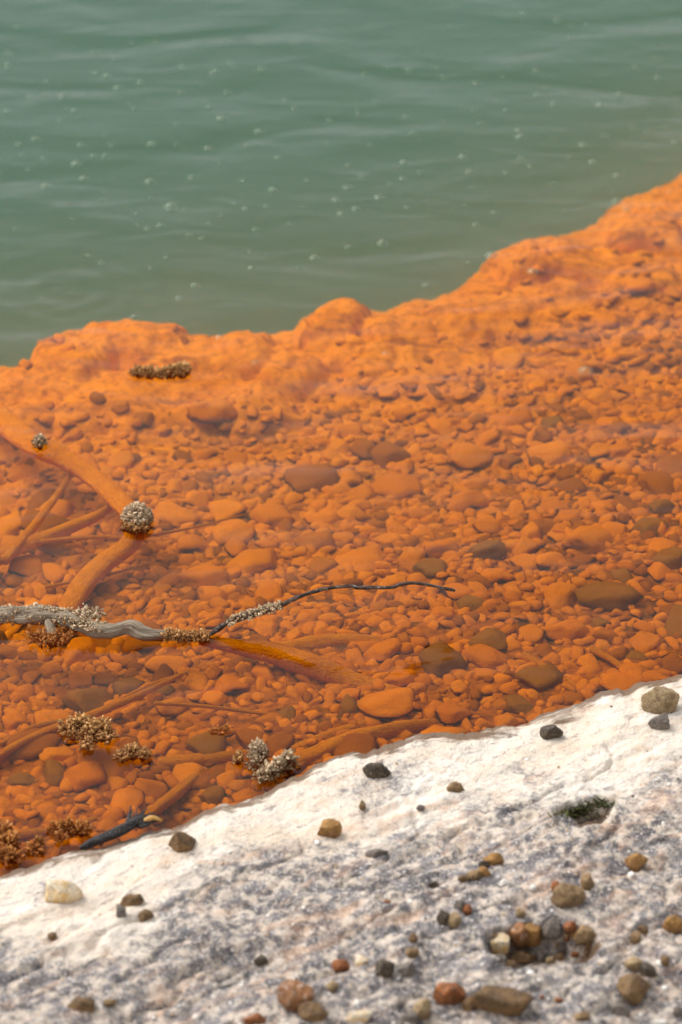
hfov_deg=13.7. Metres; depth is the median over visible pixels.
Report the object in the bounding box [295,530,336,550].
submerged stone
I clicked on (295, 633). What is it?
submerged stone
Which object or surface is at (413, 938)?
shore stone
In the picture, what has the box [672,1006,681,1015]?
shore stone
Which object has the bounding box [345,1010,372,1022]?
shore stone
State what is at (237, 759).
crust clump
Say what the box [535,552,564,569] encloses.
submerged stone
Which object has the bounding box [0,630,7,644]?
submerged stone
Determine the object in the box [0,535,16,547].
submerged stone
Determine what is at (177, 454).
submerged stone
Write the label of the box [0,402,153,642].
sunken log
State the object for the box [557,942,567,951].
shore stone
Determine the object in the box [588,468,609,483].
submerged stone
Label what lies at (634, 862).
shore stone
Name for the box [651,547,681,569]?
submerged stone
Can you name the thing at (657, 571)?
submerged stone
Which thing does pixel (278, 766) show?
crust clump
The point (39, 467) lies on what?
submerged stone
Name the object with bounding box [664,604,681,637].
submerged stone
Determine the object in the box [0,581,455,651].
driftwood branch
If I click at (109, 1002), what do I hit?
shore stone
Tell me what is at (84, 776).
submerged stone
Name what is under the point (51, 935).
shore stone
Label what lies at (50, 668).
submerged stone
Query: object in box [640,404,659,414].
submerged stone
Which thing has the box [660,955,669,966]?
shore stone
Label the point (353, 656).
submerged stone
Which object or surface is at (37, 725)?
sunken branch
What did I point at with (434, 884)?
shore stone
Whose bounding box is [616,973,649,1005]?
shore stone
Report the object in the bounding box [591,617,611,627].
submerged stone
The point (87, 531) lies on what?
submerged stone
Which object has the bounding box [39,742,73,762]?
submerged stone
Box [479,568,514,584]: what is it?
submerged stone
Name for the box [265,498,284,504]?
submerged stone
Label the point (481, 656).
submerged stone
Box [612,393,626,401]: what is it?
submerged stone
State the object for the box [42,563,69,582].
submerged stone
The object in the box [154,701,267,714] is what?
sunken branch
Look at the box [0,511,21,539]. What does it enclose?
submerged stone
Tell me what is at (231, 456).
submerged stone
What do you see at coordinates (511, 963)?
shore stone
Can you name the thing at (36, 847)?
crust clump
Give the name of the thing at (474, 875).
shore stone
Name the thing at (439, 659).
submerged stone
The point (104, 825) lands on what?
submerged stone
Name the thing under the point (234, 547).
submerged stone
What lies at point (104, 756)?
submerged stone
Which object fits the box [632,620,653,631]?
submerged stone
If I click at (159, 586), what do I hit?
submerged stone
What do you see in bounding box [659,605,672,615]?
submerged stone
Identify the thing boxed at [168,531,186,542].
submerged stone
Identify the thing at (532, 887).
shore stone
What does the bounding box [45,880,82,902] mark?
shore stone
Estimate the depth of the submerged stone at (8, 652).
4.58 m
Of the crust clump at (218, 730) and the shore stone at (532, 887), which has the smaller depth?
the shore stone at (532, 887)
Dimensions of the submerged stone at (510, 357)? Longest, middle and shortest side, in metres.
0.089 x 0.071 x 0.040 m
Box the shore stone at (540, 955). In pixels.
[536,951,544,962]
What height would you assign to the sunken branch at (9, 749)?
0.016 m
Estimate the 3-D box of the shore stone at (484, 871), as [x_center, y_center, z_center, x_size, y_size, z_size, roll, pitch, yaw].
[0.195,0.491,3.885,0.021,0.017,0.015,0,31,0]
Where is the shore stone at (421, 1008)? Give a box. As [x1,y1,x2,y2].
[412,998,430,1019]
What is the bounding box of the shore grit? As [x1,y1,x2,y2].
[0,705,681,1023]
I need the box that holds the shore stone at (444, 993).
[432,982,465,1004]
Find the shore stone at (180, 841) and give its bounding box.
[168,831,195,852]
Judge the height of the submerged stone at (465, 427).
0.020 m
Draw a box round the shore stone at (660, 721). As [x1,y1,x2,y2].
[648,713,669,729]
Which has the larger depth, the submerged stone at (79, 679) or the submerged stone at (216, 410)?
the submerged stone at (216, 410)
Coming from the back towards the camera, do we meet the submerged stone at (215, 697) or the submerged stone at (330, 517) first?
the submerged stone at (330, 517)
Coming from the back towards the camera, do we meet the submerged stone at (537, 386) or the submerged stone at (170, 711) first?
the submerged stone at (537, 386)
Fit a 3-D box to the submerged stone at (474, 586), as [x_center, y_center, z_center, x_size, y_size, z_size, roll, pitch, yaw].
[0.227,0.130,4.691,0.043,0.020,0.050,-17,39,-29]
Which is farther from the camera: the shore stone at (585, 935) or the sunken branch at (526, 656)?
the sunken branch at (526, 656)
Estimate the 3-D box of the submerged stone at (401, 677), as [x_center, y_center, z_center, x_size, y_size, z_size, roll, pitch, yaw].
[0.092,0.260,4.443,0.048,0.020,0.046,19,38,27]
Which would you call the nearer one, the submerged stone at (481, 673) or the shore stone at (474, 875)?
the shore stone at (474, 875)
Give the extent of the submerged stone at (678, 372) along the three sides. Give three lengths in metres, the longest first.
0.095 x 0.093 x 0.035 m
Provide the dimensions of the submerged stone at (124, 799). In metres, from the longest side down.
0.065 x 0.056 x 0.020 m
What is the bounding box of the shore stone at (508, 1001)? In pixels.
[466,985,533,1016]
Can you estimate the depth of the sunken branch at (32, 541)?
4.84 m
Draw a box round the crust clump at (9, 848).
[0,818,24,866]
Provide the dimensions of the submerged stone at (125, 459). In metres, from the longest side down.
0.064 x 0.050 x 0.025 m
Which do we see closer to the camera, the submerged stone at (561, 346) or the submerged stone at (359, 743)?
the submerged stone at (359, 743)
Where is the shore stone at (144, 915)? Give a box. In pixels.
[138,909,153,922]
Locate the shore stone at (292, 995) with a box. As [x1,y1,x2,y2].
[276,979,314,1011]
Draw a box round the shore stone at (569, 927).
[563,921,576,933]
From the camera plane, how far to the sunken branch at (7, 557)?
4.84 m
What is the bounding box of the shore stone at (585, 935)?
[573,925,596,944]
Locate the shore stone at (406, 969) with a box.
[398,962,415,976]
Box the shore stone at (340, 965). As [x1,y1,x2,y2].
[332,959,349,972]
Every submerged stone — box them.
[0,473,4,484]
[0,491,16,505]
[0,504,10,516]
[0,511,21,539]
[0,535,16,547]
[0,623,24,633]
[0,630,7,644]
[0,644,17,659]
[0,728,61,763]
[0,747,9,768]
[1,709,29,729]
[6,464,36,482]
[7,554,42,576]
[7,772,35,785]
[11,633,31,643]
[19,509,69,529]
[22,670,41,683]
[24,598,42,605]
[25,525,73,556]
[28,625,44,636]
[29,489,64,509]
[33,463,48,474]
[33,709,73,727]
[36,645,61,654]
[38,661,62,675]
[39,499,75,517]
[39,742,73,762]
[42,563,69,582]
[42,759,65,786]
[61,428,83,442]
[61,688,113,713]
[62,637,96,664]
[63,761,107,792]
[67,671,92,687]
[70,527,96,540]
[71,477,82,484]
[77,745,134,777]
[78,453,96,465]
[84,501,105,510]
[88,519,101,527]
[92,582,107,595]
[93,638,111,647]
[93,672,119,686]
[96,819,118,831]
[104,699,132,711]
[106,449,134,469]
[110,787,144,816]
[111,400,128,413]
[111,677,144,696]
[112,521,123,535]
[114,501,134,520]
[117,737,141,748]
[119,830,140,841]
[122,620,163,654]
[133,412,153,426]
[134,778,167,798]
[144,655,187,672]
[150,518,159,528]
[150,663,173,683]
[152,581,171,592]
[153,424,171,436]
[154,501,199,523]
[154,684,175,695]
[155,697,188,716]
[157,572,179,586]
[165,478,182,492]
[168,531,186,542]
[172,449,193,462]
[172,762,209,789]
[175,534,208,554]
[177,565,229,589]
[184,669,208,690]
[185,490,210,506]
[185,731,226,753]
[187,397,237,423]
[194,447,218,459]
[197,586,227,600]
[198,690,227,705]
[200,785,224,804]
[204,611,223,620]
[207,499,247,524]
[209,597,230,608]
[210,518,255,546]
[214,674,250,695]
[220,584,235,594]
[222,450,247,463]
[224,538,248,557]
[224,547,277,575]
[227,567,241,578]
[231,788,257,803]
[235,727,262,749]
[237,599,257,610]
[245,657,258,665]
[248,503,294,528]
[249,634,269,640]
[250,663,276,681]
[253,578,283,602]
[253,620,277,634]
[256,615,277,620]
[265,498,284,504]
[265,732,294,754]
[278,706,295,719]
[283,463,340,491]
[285,627,302,639]
[289,761,307,775]
[290,557,306,567]
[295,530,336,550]
[301,648,318,655]
[304,510,339,523]
[310,556,337,573]
[321,447,341,461]
[328,438,349,451]
[328,572,343,581]
[331,656,357,671]
[332,531,354,545]
[332,733,376,755]
[335,594,355,606]
[335,688,360,702]
[336,543,382,571]
[337,503,364,521]
[338,422,362,438]
[339,469,362,486]
[340,694,358,713]
[345,649,364,663]
[347,483,375,499]
[348,499,371,510]
[349,437,375,459]
[356,641,379,652]
[357,687,415,718]
[358,460,373,468]
[363,638,401,662]
[370,441,410,468]
[370,472,421,498]
[370,532,402,544]
[374,499,393,508]
[377,387,399,399]
[382,669,418,686]
[385,574,406,586]
[391,621,412,634]
[392,407,415,422]
[393,458,413,472]
[393,525,409,534]
[398,546,425,571]
[402,535,420,546]
[403,507,429,519]
[403,518,421,528]
[407,682,425,694]
[412,558,446,578]
[414,427,429,438]
[419,641,466,677]
[420,726,470,733]
[422,539,459,557]
[425,418,452,434]
[429,446,447,454]
[429,606,454,619]
[431,454,448,465]
[434,700,471,724]
[440,583,473,599]
[446,443,493,469]
[446,489,489,512]
[448,641,463,653]
[450,680,468,695]
[452,386,470,399]
[456,423,474,432]
[456,595,483,609]
[460,477,488,487]
[460,537,476,545]
[461,644,507,669]
[467,540,506,559]
[467,575,492,588]
[468,581,489,593]
[468,627,507,651]
[472,518,502,534]
[473,394,496,405]
[473,668,497,680]
[477,428,500,446]
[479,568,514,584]
[482,490,498,501]
[484,506,499,513]
[488,413,504,425]
[489,346,525,370]
[493,713,520,726]
[499,453,521,469]
[502,410,533,426]
[502,539,516,551]
[504,695,533,714]
[506,503,525,513]
[506,636,523,651]
[508,601,531,612]
[509,553,536,569]
[512,535,539,556]
[513,519,527,530]
[514,664,562,690]
[516,395,535,405]
[518,624,543,643]
[520,521,541,539]
[526,440,573,466]
[526,713,539,722]
[527,380,547,392]
[528,519,554,535]
[535,428,552,442]
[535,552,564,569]
[535,644,555,657]
[540,500,562,511]
[541,416,563,428]
[543,582,578,610]
[544,619,590,640]
[545,393,561,404]
[546,533,564,542]
[550,341,569,354]
[550,477,585,491]
[550,522,569,532]
[553,509,581,522]
[555,468,577,480]
[557,383,573,397]
[558,691,583,705]
[561,525,611,553]
[564,360,593,381]
[574,581,643,611]
[577,654,598,666]
[582,430,608,444]
[584,360,605,371]
[586,387,614,404]
[587,442,610,460]
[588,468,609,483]
[591,313,618,329]
[591,500,615,511]
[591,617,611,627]
[592,630,618,644]
[595,639,610,651]
[597,672,642,691]
[599,522,627,538]
[600,460,617,474]
[604,409,621,416]
[606,420,631,434]
[607,443,632,457]
[609,646,628,660]
[610,568,632,583]
[611,496,637,509]
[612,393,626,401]
[613,383,636,394]
[619,662,647,681]
[620,404,637,414]
[624,278,656,294]
[625,650,648,660]
[628,632,663,653]
[632,517,668,534]
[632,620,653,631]
[635,387,653,398]
[637,470,674,494]
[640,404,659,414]
[643,670,663,682]
[645,374,663,383]
[647,537,679,551]
[647,562,670,582]
[648,499,675,515]
[651,411,666,420]
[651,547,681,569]
[653,430,678,444]
[656,454,681,474]
[658,653,681,674]
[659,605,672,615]
[663,286,681,300]
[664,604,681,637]
[670,438,681,454]
[674,362,681,377]
[678,515,681,527]
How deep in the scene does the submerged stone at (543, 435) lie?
5.17 m
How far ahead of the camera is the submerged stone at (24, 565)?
4.80 m
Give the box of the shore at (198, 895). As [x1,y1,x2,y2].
[0,674,681,1023]
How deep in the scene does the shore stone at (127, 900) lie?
3.86 m
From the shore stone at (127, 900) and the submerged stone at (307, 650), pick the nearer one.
the shore stone at (127, 900)
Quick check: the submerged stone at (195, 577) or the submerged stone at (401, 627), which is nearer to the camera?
the submerged stone at (401, 627)
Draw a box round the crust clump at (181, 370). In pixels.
[128,361,191,379]
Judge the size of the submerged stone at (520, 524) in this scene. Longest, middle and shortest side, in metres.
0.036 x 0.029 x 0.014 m
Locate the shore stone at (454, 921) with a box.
[447,911,460,928]
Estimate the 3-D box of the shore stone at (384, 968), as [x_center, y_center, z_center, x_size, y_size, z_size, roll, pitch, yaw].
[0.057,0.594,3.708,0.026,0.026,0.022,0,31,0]
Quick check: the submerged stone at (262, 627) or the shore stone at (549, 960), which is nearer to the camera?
the shore stone at (549, 960)
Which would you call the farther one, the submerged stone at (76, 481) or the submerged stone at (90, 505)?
the submerged stone at (76, 481)
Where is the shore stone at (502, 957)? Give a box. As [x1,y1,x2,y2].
[496,954,506,961]
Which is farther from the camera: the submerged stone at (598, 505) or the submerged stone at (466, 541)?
the submerged stone at (598, 505)
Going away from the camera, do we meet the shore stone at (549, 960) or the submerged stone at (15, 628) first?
the shore stone at (549, 960)
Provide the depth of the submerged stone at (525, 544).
4.81 m
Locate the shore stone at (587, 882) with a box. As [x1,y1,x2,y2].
[580,873,594,890]
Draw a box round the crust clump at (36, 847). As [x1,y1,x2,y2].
[24,835,47,857]
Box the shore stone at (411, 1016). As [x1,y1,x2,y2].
[403,1009,418,1023]
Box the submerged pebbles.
[0,179,681,876]
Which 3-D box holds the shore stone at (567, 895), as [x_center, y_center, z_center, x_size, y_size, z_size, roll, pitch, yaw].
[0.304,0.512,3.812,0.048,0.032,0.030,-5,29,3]
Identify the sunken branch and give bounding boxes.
[0,473,72,564]
[0,504,112,565]
[0,671,186,746]
[0,672,182,760]
[16,816,96,839]
[40,514,245,543]
[45,563,149,588]
[136,766,208,828]
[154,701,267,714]
[157,749,247,769]
[199,637,401,687]
[252,718,435,777]
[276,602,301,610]
[281,633,381,649]
[290,720,365,748]
[520,651,575,686]
[589,645,621,668]
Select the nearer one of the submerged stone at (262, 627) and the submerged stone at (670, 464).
the submerged stone at (262, 627)
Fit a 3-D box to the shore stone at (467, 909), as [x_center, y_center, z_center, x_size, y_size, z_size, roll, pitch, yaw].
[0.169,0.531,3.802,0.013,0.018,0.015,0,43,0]
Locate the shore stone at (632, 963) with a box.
[625,956,642,971]
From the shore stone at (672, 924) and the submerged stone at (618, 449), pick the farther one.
the submerged stone at (618, 449)
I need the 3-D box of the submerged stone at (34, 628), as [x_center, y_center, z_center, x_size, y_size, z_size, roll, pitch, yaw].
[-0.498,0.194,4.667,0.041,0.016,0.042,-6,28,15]
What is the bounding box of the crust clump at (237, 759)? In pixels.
[231,750,243,765]
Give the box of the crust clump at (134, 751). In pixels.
[111,742,152,763]
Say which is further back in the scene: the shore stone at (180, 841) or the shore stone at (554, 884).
the shore stone at (180, 841)
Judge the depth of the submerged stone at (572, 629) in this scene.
4.57 m
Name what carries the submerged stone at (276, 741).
on the pool bed
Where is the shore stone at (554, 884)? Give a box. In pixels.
[551,881,559,889]
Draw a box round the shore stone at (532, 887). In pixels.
[529,884,536,890]
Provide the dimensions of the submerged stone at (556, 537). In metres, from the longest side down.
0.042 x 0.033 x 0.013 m
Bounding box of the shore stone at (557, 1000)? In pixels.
[554,997,563,1002]
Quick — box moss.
[547,794,616,823]
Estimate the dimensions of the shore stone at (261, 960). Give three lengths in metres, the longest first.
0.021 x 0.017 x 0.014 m
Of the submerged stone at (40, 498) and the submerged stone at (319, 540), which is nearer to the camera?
the submerged stone at (319, 540)
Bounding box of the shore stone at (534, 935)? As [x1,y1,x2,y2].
[525,922,541,946]
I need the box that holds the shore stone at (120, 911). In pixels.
[116,904,125,917]
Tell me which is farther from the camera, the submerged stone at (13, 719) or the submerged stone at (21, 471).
the submerged stone at (21, 471)
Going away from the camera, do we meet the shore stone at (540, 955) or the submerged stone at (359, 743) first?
the shore stone at (540, 955)
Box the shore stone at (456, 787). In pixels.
[446,781,463,792]
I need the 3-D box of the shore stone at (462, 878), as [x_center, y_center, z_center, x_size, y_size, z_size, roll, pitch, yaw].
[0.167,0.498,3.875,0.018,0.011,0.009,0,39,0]
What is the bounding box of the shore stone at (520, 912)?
[515,908,525,916]
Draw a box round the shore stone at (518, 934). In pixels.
[509,922,528,947]
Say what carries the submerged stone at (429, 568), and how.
on the pool bed
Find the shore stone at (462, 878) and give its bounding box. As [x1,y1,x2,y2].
[457,875,469,881]
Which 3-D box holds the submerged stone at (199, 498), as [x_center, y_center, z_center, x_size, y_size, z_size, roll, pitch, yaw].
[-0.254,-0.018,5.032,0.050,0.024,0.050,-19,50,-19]
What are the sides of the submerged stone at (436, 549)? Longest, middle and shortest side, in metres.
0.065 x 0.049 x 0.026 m
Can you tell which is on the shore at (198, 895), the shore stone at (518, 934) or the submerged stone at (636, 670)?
the shore stone at (518, 934)
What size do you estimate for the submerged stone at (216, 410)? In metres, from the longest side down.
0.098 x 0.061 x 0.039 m
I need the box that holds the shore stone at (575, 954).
[570,951,579,956]
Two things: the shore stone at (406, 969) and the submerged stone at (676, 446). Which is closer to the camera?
the shore stone at (406, 969)
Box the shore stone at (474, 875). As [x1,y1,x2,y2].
[466,869,480,880]
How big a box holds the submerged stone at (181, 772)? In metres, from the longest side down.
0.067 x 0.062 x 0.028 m
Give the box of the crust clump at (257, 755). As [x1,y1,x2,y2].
[244,737,269,771]
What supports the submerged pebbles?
on the pool bed
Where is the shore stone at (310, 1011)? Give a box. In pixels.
[298,1001,328,1021]
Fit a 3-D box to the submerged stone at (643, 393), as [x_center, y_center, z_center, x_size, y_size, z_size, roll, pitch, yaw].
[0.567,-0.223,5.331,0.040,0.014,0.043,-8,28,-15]
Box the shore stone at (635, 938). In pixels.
[630,931,640,944]
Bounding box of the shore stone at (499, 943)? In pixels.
[490,932,509,953]
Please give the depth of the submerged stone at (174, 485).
5.06 m
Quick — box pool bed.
[0,0,681,868]
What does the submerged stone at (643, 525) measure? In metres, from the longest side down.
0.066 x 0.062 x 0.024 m
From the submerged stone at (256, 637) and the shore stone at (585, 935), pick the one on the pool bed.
the submerged stone at (256, 637)
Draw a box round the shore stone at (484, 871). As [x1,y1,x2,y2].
[479,866,490,876]
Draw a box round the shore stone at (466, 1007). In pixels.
[461,996,475,1011]
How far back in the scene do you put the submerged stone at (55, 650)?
4.59 m
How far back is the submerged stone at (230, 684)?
4.43 m
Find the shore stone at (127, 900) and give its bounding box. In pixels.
[120,894,143,906]
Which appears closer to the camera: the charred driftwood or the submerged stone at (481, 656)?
the charred driftwood
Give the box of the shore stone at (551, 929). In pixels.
[541,916,561,939]
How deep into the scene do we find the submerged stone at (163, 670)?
4.48 m
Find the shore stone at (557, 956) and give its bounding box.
[553,954,562,959]
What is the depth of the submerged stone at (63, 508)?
4.99 m
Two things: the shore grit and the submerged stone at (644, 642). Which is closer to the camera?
the shore grit
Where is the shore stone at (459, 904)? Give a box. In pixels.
[454,899,465,911]
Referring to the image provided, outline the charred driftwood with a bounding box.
[79,805,161,849]
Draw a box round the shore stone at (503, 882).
[498,879,510,886]
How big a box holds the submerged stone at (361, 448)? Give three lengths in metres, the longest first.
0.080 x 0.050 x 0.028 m
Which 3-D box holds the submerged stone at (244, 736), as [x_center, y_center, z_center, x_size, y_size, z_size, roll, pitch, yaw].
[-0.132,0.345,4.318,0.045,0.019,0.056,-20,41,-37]
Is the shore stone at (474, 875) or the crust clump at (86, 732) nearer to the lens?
the shore stone at (474, 875)
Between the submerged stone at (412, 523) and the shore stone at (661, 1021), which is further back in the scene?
the submerged stone at (412, 523)
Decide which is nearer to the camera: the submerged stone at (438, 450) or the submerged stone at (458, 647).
the submerged stone at (458, 647)
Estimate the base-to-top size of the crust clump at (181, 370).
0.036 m
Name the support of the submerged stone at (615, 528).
on the pool bed
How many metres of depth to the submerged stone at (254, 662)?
4.52 m
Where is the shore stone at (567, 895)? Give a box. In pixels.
[551,883,585,907]
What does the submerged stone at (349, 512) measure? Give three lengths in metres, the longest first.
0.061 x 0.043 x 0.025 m
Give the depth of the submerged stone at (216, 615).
4.64 m
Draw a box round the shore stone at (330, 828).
[317,818,341,837]
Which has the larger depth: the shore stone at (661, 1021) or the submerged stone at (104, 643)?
the submerged stone at (104, 643)
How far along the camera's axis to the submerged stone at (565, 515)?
4.92 m
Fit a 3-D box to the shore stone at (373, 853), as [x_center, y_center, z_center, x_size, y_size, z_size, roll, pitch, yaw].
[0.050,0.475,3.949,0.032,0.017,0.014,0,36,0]
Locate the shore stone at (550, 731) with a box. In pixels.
[539,724,562,739]
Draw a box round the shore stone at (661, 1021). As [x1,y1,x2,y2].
[650,1019,668,1023]
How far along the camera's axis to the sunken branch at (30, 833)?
4.11 m
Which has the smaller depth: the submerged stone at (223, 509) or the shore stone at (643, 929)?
the shore stone at (643, 929)
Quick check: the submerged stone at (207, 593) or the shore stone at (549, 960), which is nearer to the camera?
the shore stone at (549, 960)
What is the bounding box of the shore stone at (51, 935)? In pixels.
[47,932,56,939]
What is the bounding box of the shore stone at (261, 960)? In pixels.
[253,954,267,965]
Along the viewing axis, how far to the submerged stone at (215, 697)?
4.41 m
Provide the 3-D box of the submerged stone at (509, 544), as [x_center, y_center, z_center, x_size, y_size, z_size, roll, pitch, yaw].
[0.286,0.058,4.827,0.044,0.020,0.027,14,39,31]
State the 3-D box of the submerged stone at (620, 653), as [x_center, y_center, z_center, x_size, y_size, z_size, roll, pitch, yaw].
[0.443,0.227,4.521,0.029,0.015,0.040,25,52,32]
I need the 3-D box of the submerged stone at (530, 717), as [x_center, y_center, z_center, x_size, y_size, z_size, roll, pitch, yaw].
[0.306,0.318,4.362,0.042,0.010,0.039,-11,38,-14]
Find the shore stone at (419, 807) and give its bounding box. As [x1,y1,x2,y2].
[416,804,424,810]
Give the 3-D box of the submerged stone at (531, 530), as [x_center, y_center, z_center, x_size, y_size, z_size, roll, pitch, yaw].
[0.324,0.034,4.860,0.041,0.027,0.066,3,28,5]
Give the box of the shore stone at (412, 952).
[406,948,418,957]
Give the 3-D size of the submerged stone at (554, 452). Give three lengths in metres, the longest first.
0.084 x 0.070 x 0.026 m
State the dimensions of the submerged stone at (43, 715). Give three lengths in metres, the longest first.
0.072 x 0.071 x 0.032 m
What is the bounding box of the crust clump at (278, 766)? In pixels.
[252,748,299,783]
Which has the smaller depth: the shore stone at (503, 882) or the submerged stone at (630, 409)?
the shore stone at (503, 882)
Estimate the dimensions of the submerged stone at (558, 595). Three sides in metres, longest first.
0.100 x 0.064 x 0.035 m
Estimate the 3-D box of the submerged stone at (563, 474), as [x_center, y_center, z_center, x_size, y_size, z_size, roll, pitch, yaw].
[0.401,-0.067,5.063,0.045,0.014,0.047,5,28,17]
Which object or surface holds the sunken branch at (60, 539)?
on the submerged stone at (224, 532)
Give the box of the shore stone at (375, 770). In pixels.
[363,762,390,778]
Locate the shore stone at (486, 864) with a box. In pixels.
[478,861,489,867]
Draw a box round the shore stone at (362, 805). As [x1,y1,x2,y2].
[359,800,365,810]
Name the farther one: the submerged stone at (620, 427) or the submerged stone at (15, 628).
the submerged stone at (620, 427)
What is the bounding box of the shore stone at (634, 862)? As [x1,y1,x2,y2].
[625,853,647,871]
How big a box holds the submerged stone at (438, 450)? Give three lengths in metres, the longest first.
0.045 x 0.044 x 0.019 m
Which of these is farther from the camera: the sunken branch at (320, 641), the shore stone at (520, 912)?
the sunken branch at (320, 641)
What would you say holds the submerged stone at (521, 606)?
on the pool bed
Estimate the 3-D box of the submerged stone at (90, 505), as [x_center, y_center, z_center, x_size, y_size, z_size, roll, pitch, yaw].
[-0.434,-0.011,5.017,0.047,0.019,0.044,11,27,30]
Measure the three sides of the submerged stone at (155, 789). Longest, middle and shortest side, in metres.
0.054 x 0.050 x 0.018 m
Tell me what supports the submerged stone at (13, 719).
on the pool bed
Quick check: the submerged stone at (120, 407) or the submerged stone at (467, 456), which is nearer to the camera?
the submerged stone at (467, 456)
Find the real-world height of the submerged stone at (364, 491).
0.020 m
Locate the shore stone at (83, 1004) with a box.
[67,997,94,1012]
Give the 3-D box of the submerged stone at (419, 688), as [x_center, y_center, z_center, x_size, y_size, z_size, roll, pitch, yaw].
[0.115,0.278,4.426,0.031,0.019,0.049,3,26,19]
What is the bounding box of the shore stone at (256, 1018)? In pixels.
[242,1013,265,1023]
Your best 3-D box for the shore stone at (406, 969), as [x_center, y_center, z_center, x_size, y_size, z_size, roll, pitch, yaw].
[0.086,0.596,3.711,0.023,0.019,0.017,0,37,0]
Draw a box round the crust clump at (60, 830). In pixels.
[45,817,92,843]
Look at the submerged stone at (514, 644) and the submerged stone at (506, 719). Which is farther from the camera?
the submerged stone at (514, 644)
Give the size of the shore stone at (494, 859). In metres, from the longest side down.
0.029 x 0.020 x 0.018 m
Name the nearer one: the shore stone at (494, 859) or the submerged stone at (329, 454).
the shore stone at (494, 859)
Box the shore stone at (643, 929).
[638,925,648,934]
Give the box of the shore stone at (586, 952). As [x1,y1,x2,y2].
[584,948,588,955]
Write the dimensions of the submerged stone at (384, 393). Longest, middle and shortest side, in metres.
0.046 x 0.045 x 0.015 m
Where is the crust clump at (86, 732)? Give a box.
[57,711,119,750]
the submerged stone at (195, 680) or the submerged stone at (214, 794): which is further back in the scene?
the submerged stone at (195, 680)
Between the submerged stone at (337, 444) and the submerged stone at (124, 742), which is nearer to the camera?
the submerged stone at (124, 742)
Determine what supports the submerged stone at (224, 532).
on the pool bed
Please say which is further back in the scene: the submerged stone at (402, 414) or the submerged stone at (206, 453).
the submerged stone at (402, 414)
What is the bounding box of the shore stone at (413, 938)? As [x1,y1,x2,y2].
[408,932,417,942]
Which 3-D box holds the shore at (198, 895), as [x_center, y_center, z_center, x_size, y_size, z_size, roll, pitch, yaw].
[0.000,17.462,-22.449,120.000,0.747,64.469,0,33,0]
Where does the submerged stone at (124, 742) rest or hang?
on the pool bed
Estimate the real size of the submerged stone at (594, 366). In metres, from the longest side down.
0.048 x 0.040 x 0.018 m
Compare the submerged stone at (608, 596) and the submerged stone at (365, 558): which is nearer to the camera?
the submerged stone at (608, 596)
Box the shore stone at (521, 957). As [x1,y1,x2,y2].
[509,951,536,963]
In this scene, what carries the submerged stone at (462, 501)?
on the pool bed
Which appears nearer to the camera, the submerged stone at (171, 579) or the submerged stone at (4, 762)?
the submerged stone at (4, 762)
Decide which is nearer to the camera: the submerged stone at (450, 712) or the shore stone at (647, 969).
the shore stone at (647, 969)
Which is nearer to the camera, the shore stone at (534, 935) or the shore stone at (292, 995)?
the shore stone at (292, 995)
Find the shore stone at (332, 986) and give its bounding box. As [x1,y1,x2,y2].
[327,981,338,992]
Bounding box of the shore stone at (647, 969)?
[639,962,656,977]
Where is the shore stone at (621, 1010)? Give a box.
[612,1004,630,1016]
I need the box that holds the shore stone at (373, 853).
[365,849,387,857]
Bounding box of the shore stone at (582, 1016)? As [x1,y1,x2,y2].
[574,1011,589,1020]
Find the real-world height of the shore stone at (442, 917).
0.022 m
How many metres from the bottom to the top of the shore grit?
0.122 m
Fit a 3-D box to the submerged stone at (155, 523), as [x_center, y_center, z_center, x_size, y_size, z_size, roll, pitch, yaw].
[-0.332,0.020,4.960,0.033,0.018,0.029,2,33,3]
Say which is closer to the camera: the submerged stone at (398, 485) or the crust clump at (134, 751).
the crust clump at (134, 751)
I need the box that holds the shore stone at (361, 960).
[355,956,368,966]
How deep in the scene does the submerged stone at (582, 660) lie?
4.50 m
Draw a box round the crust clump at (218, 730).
[208,723,230,735]
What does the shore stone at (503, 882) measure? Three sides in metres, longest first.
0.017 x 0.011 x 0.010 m
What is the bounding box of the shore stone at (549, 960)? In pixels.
[545,956,553,963]
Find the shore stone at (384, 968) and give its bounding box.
[375,959,394,977]
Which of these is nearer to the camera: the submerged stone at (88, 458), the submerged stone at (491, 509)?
the submerged stone at (491, 509)
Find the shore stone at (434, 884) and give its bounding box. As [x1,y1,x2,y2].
[428,881,438,887]
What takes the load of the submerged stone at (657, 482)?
on the pool bed
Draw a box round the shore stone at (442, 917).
[436,909,449,925]
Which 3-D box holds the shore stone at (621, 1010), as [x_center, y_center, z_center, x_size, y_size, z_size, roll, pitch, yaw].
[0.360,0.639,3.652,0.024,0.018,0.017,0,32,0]
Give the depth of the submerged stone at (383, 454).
5.16 m
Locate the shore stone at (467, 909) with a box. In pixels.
[463,904,471,915]
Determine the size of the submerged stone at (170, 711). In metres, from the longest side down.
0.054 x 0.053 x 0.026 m
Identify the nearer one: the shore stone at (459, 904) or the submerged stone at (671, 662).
the shore stone at (459, 904)
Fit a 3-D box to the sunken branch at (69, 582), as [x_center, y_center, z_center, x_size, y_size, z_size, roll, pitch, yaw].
[-0.406,0.107,4.755,0.185,0.006,0.008,-12,35,-18]
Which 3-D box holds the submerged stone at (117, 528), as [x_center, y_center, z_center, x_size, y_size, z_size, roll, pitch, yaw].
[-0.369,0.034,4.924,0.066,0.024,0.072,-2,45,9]
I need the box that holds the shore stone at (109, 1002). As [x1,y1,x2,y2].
[103,999,116,1006]
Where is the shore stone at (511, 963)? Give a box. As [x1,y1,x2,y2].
[506,960,516,967]
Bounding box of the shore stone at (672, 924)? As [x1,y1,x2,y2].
[662,915,681,933]
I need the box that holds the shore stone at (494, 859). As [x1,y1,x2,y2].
[483,852,503,865]
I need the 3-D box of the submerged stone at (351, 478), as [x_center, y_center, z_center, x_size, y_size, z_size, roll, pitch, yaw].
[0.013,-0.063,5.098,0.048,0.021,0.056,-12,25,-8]

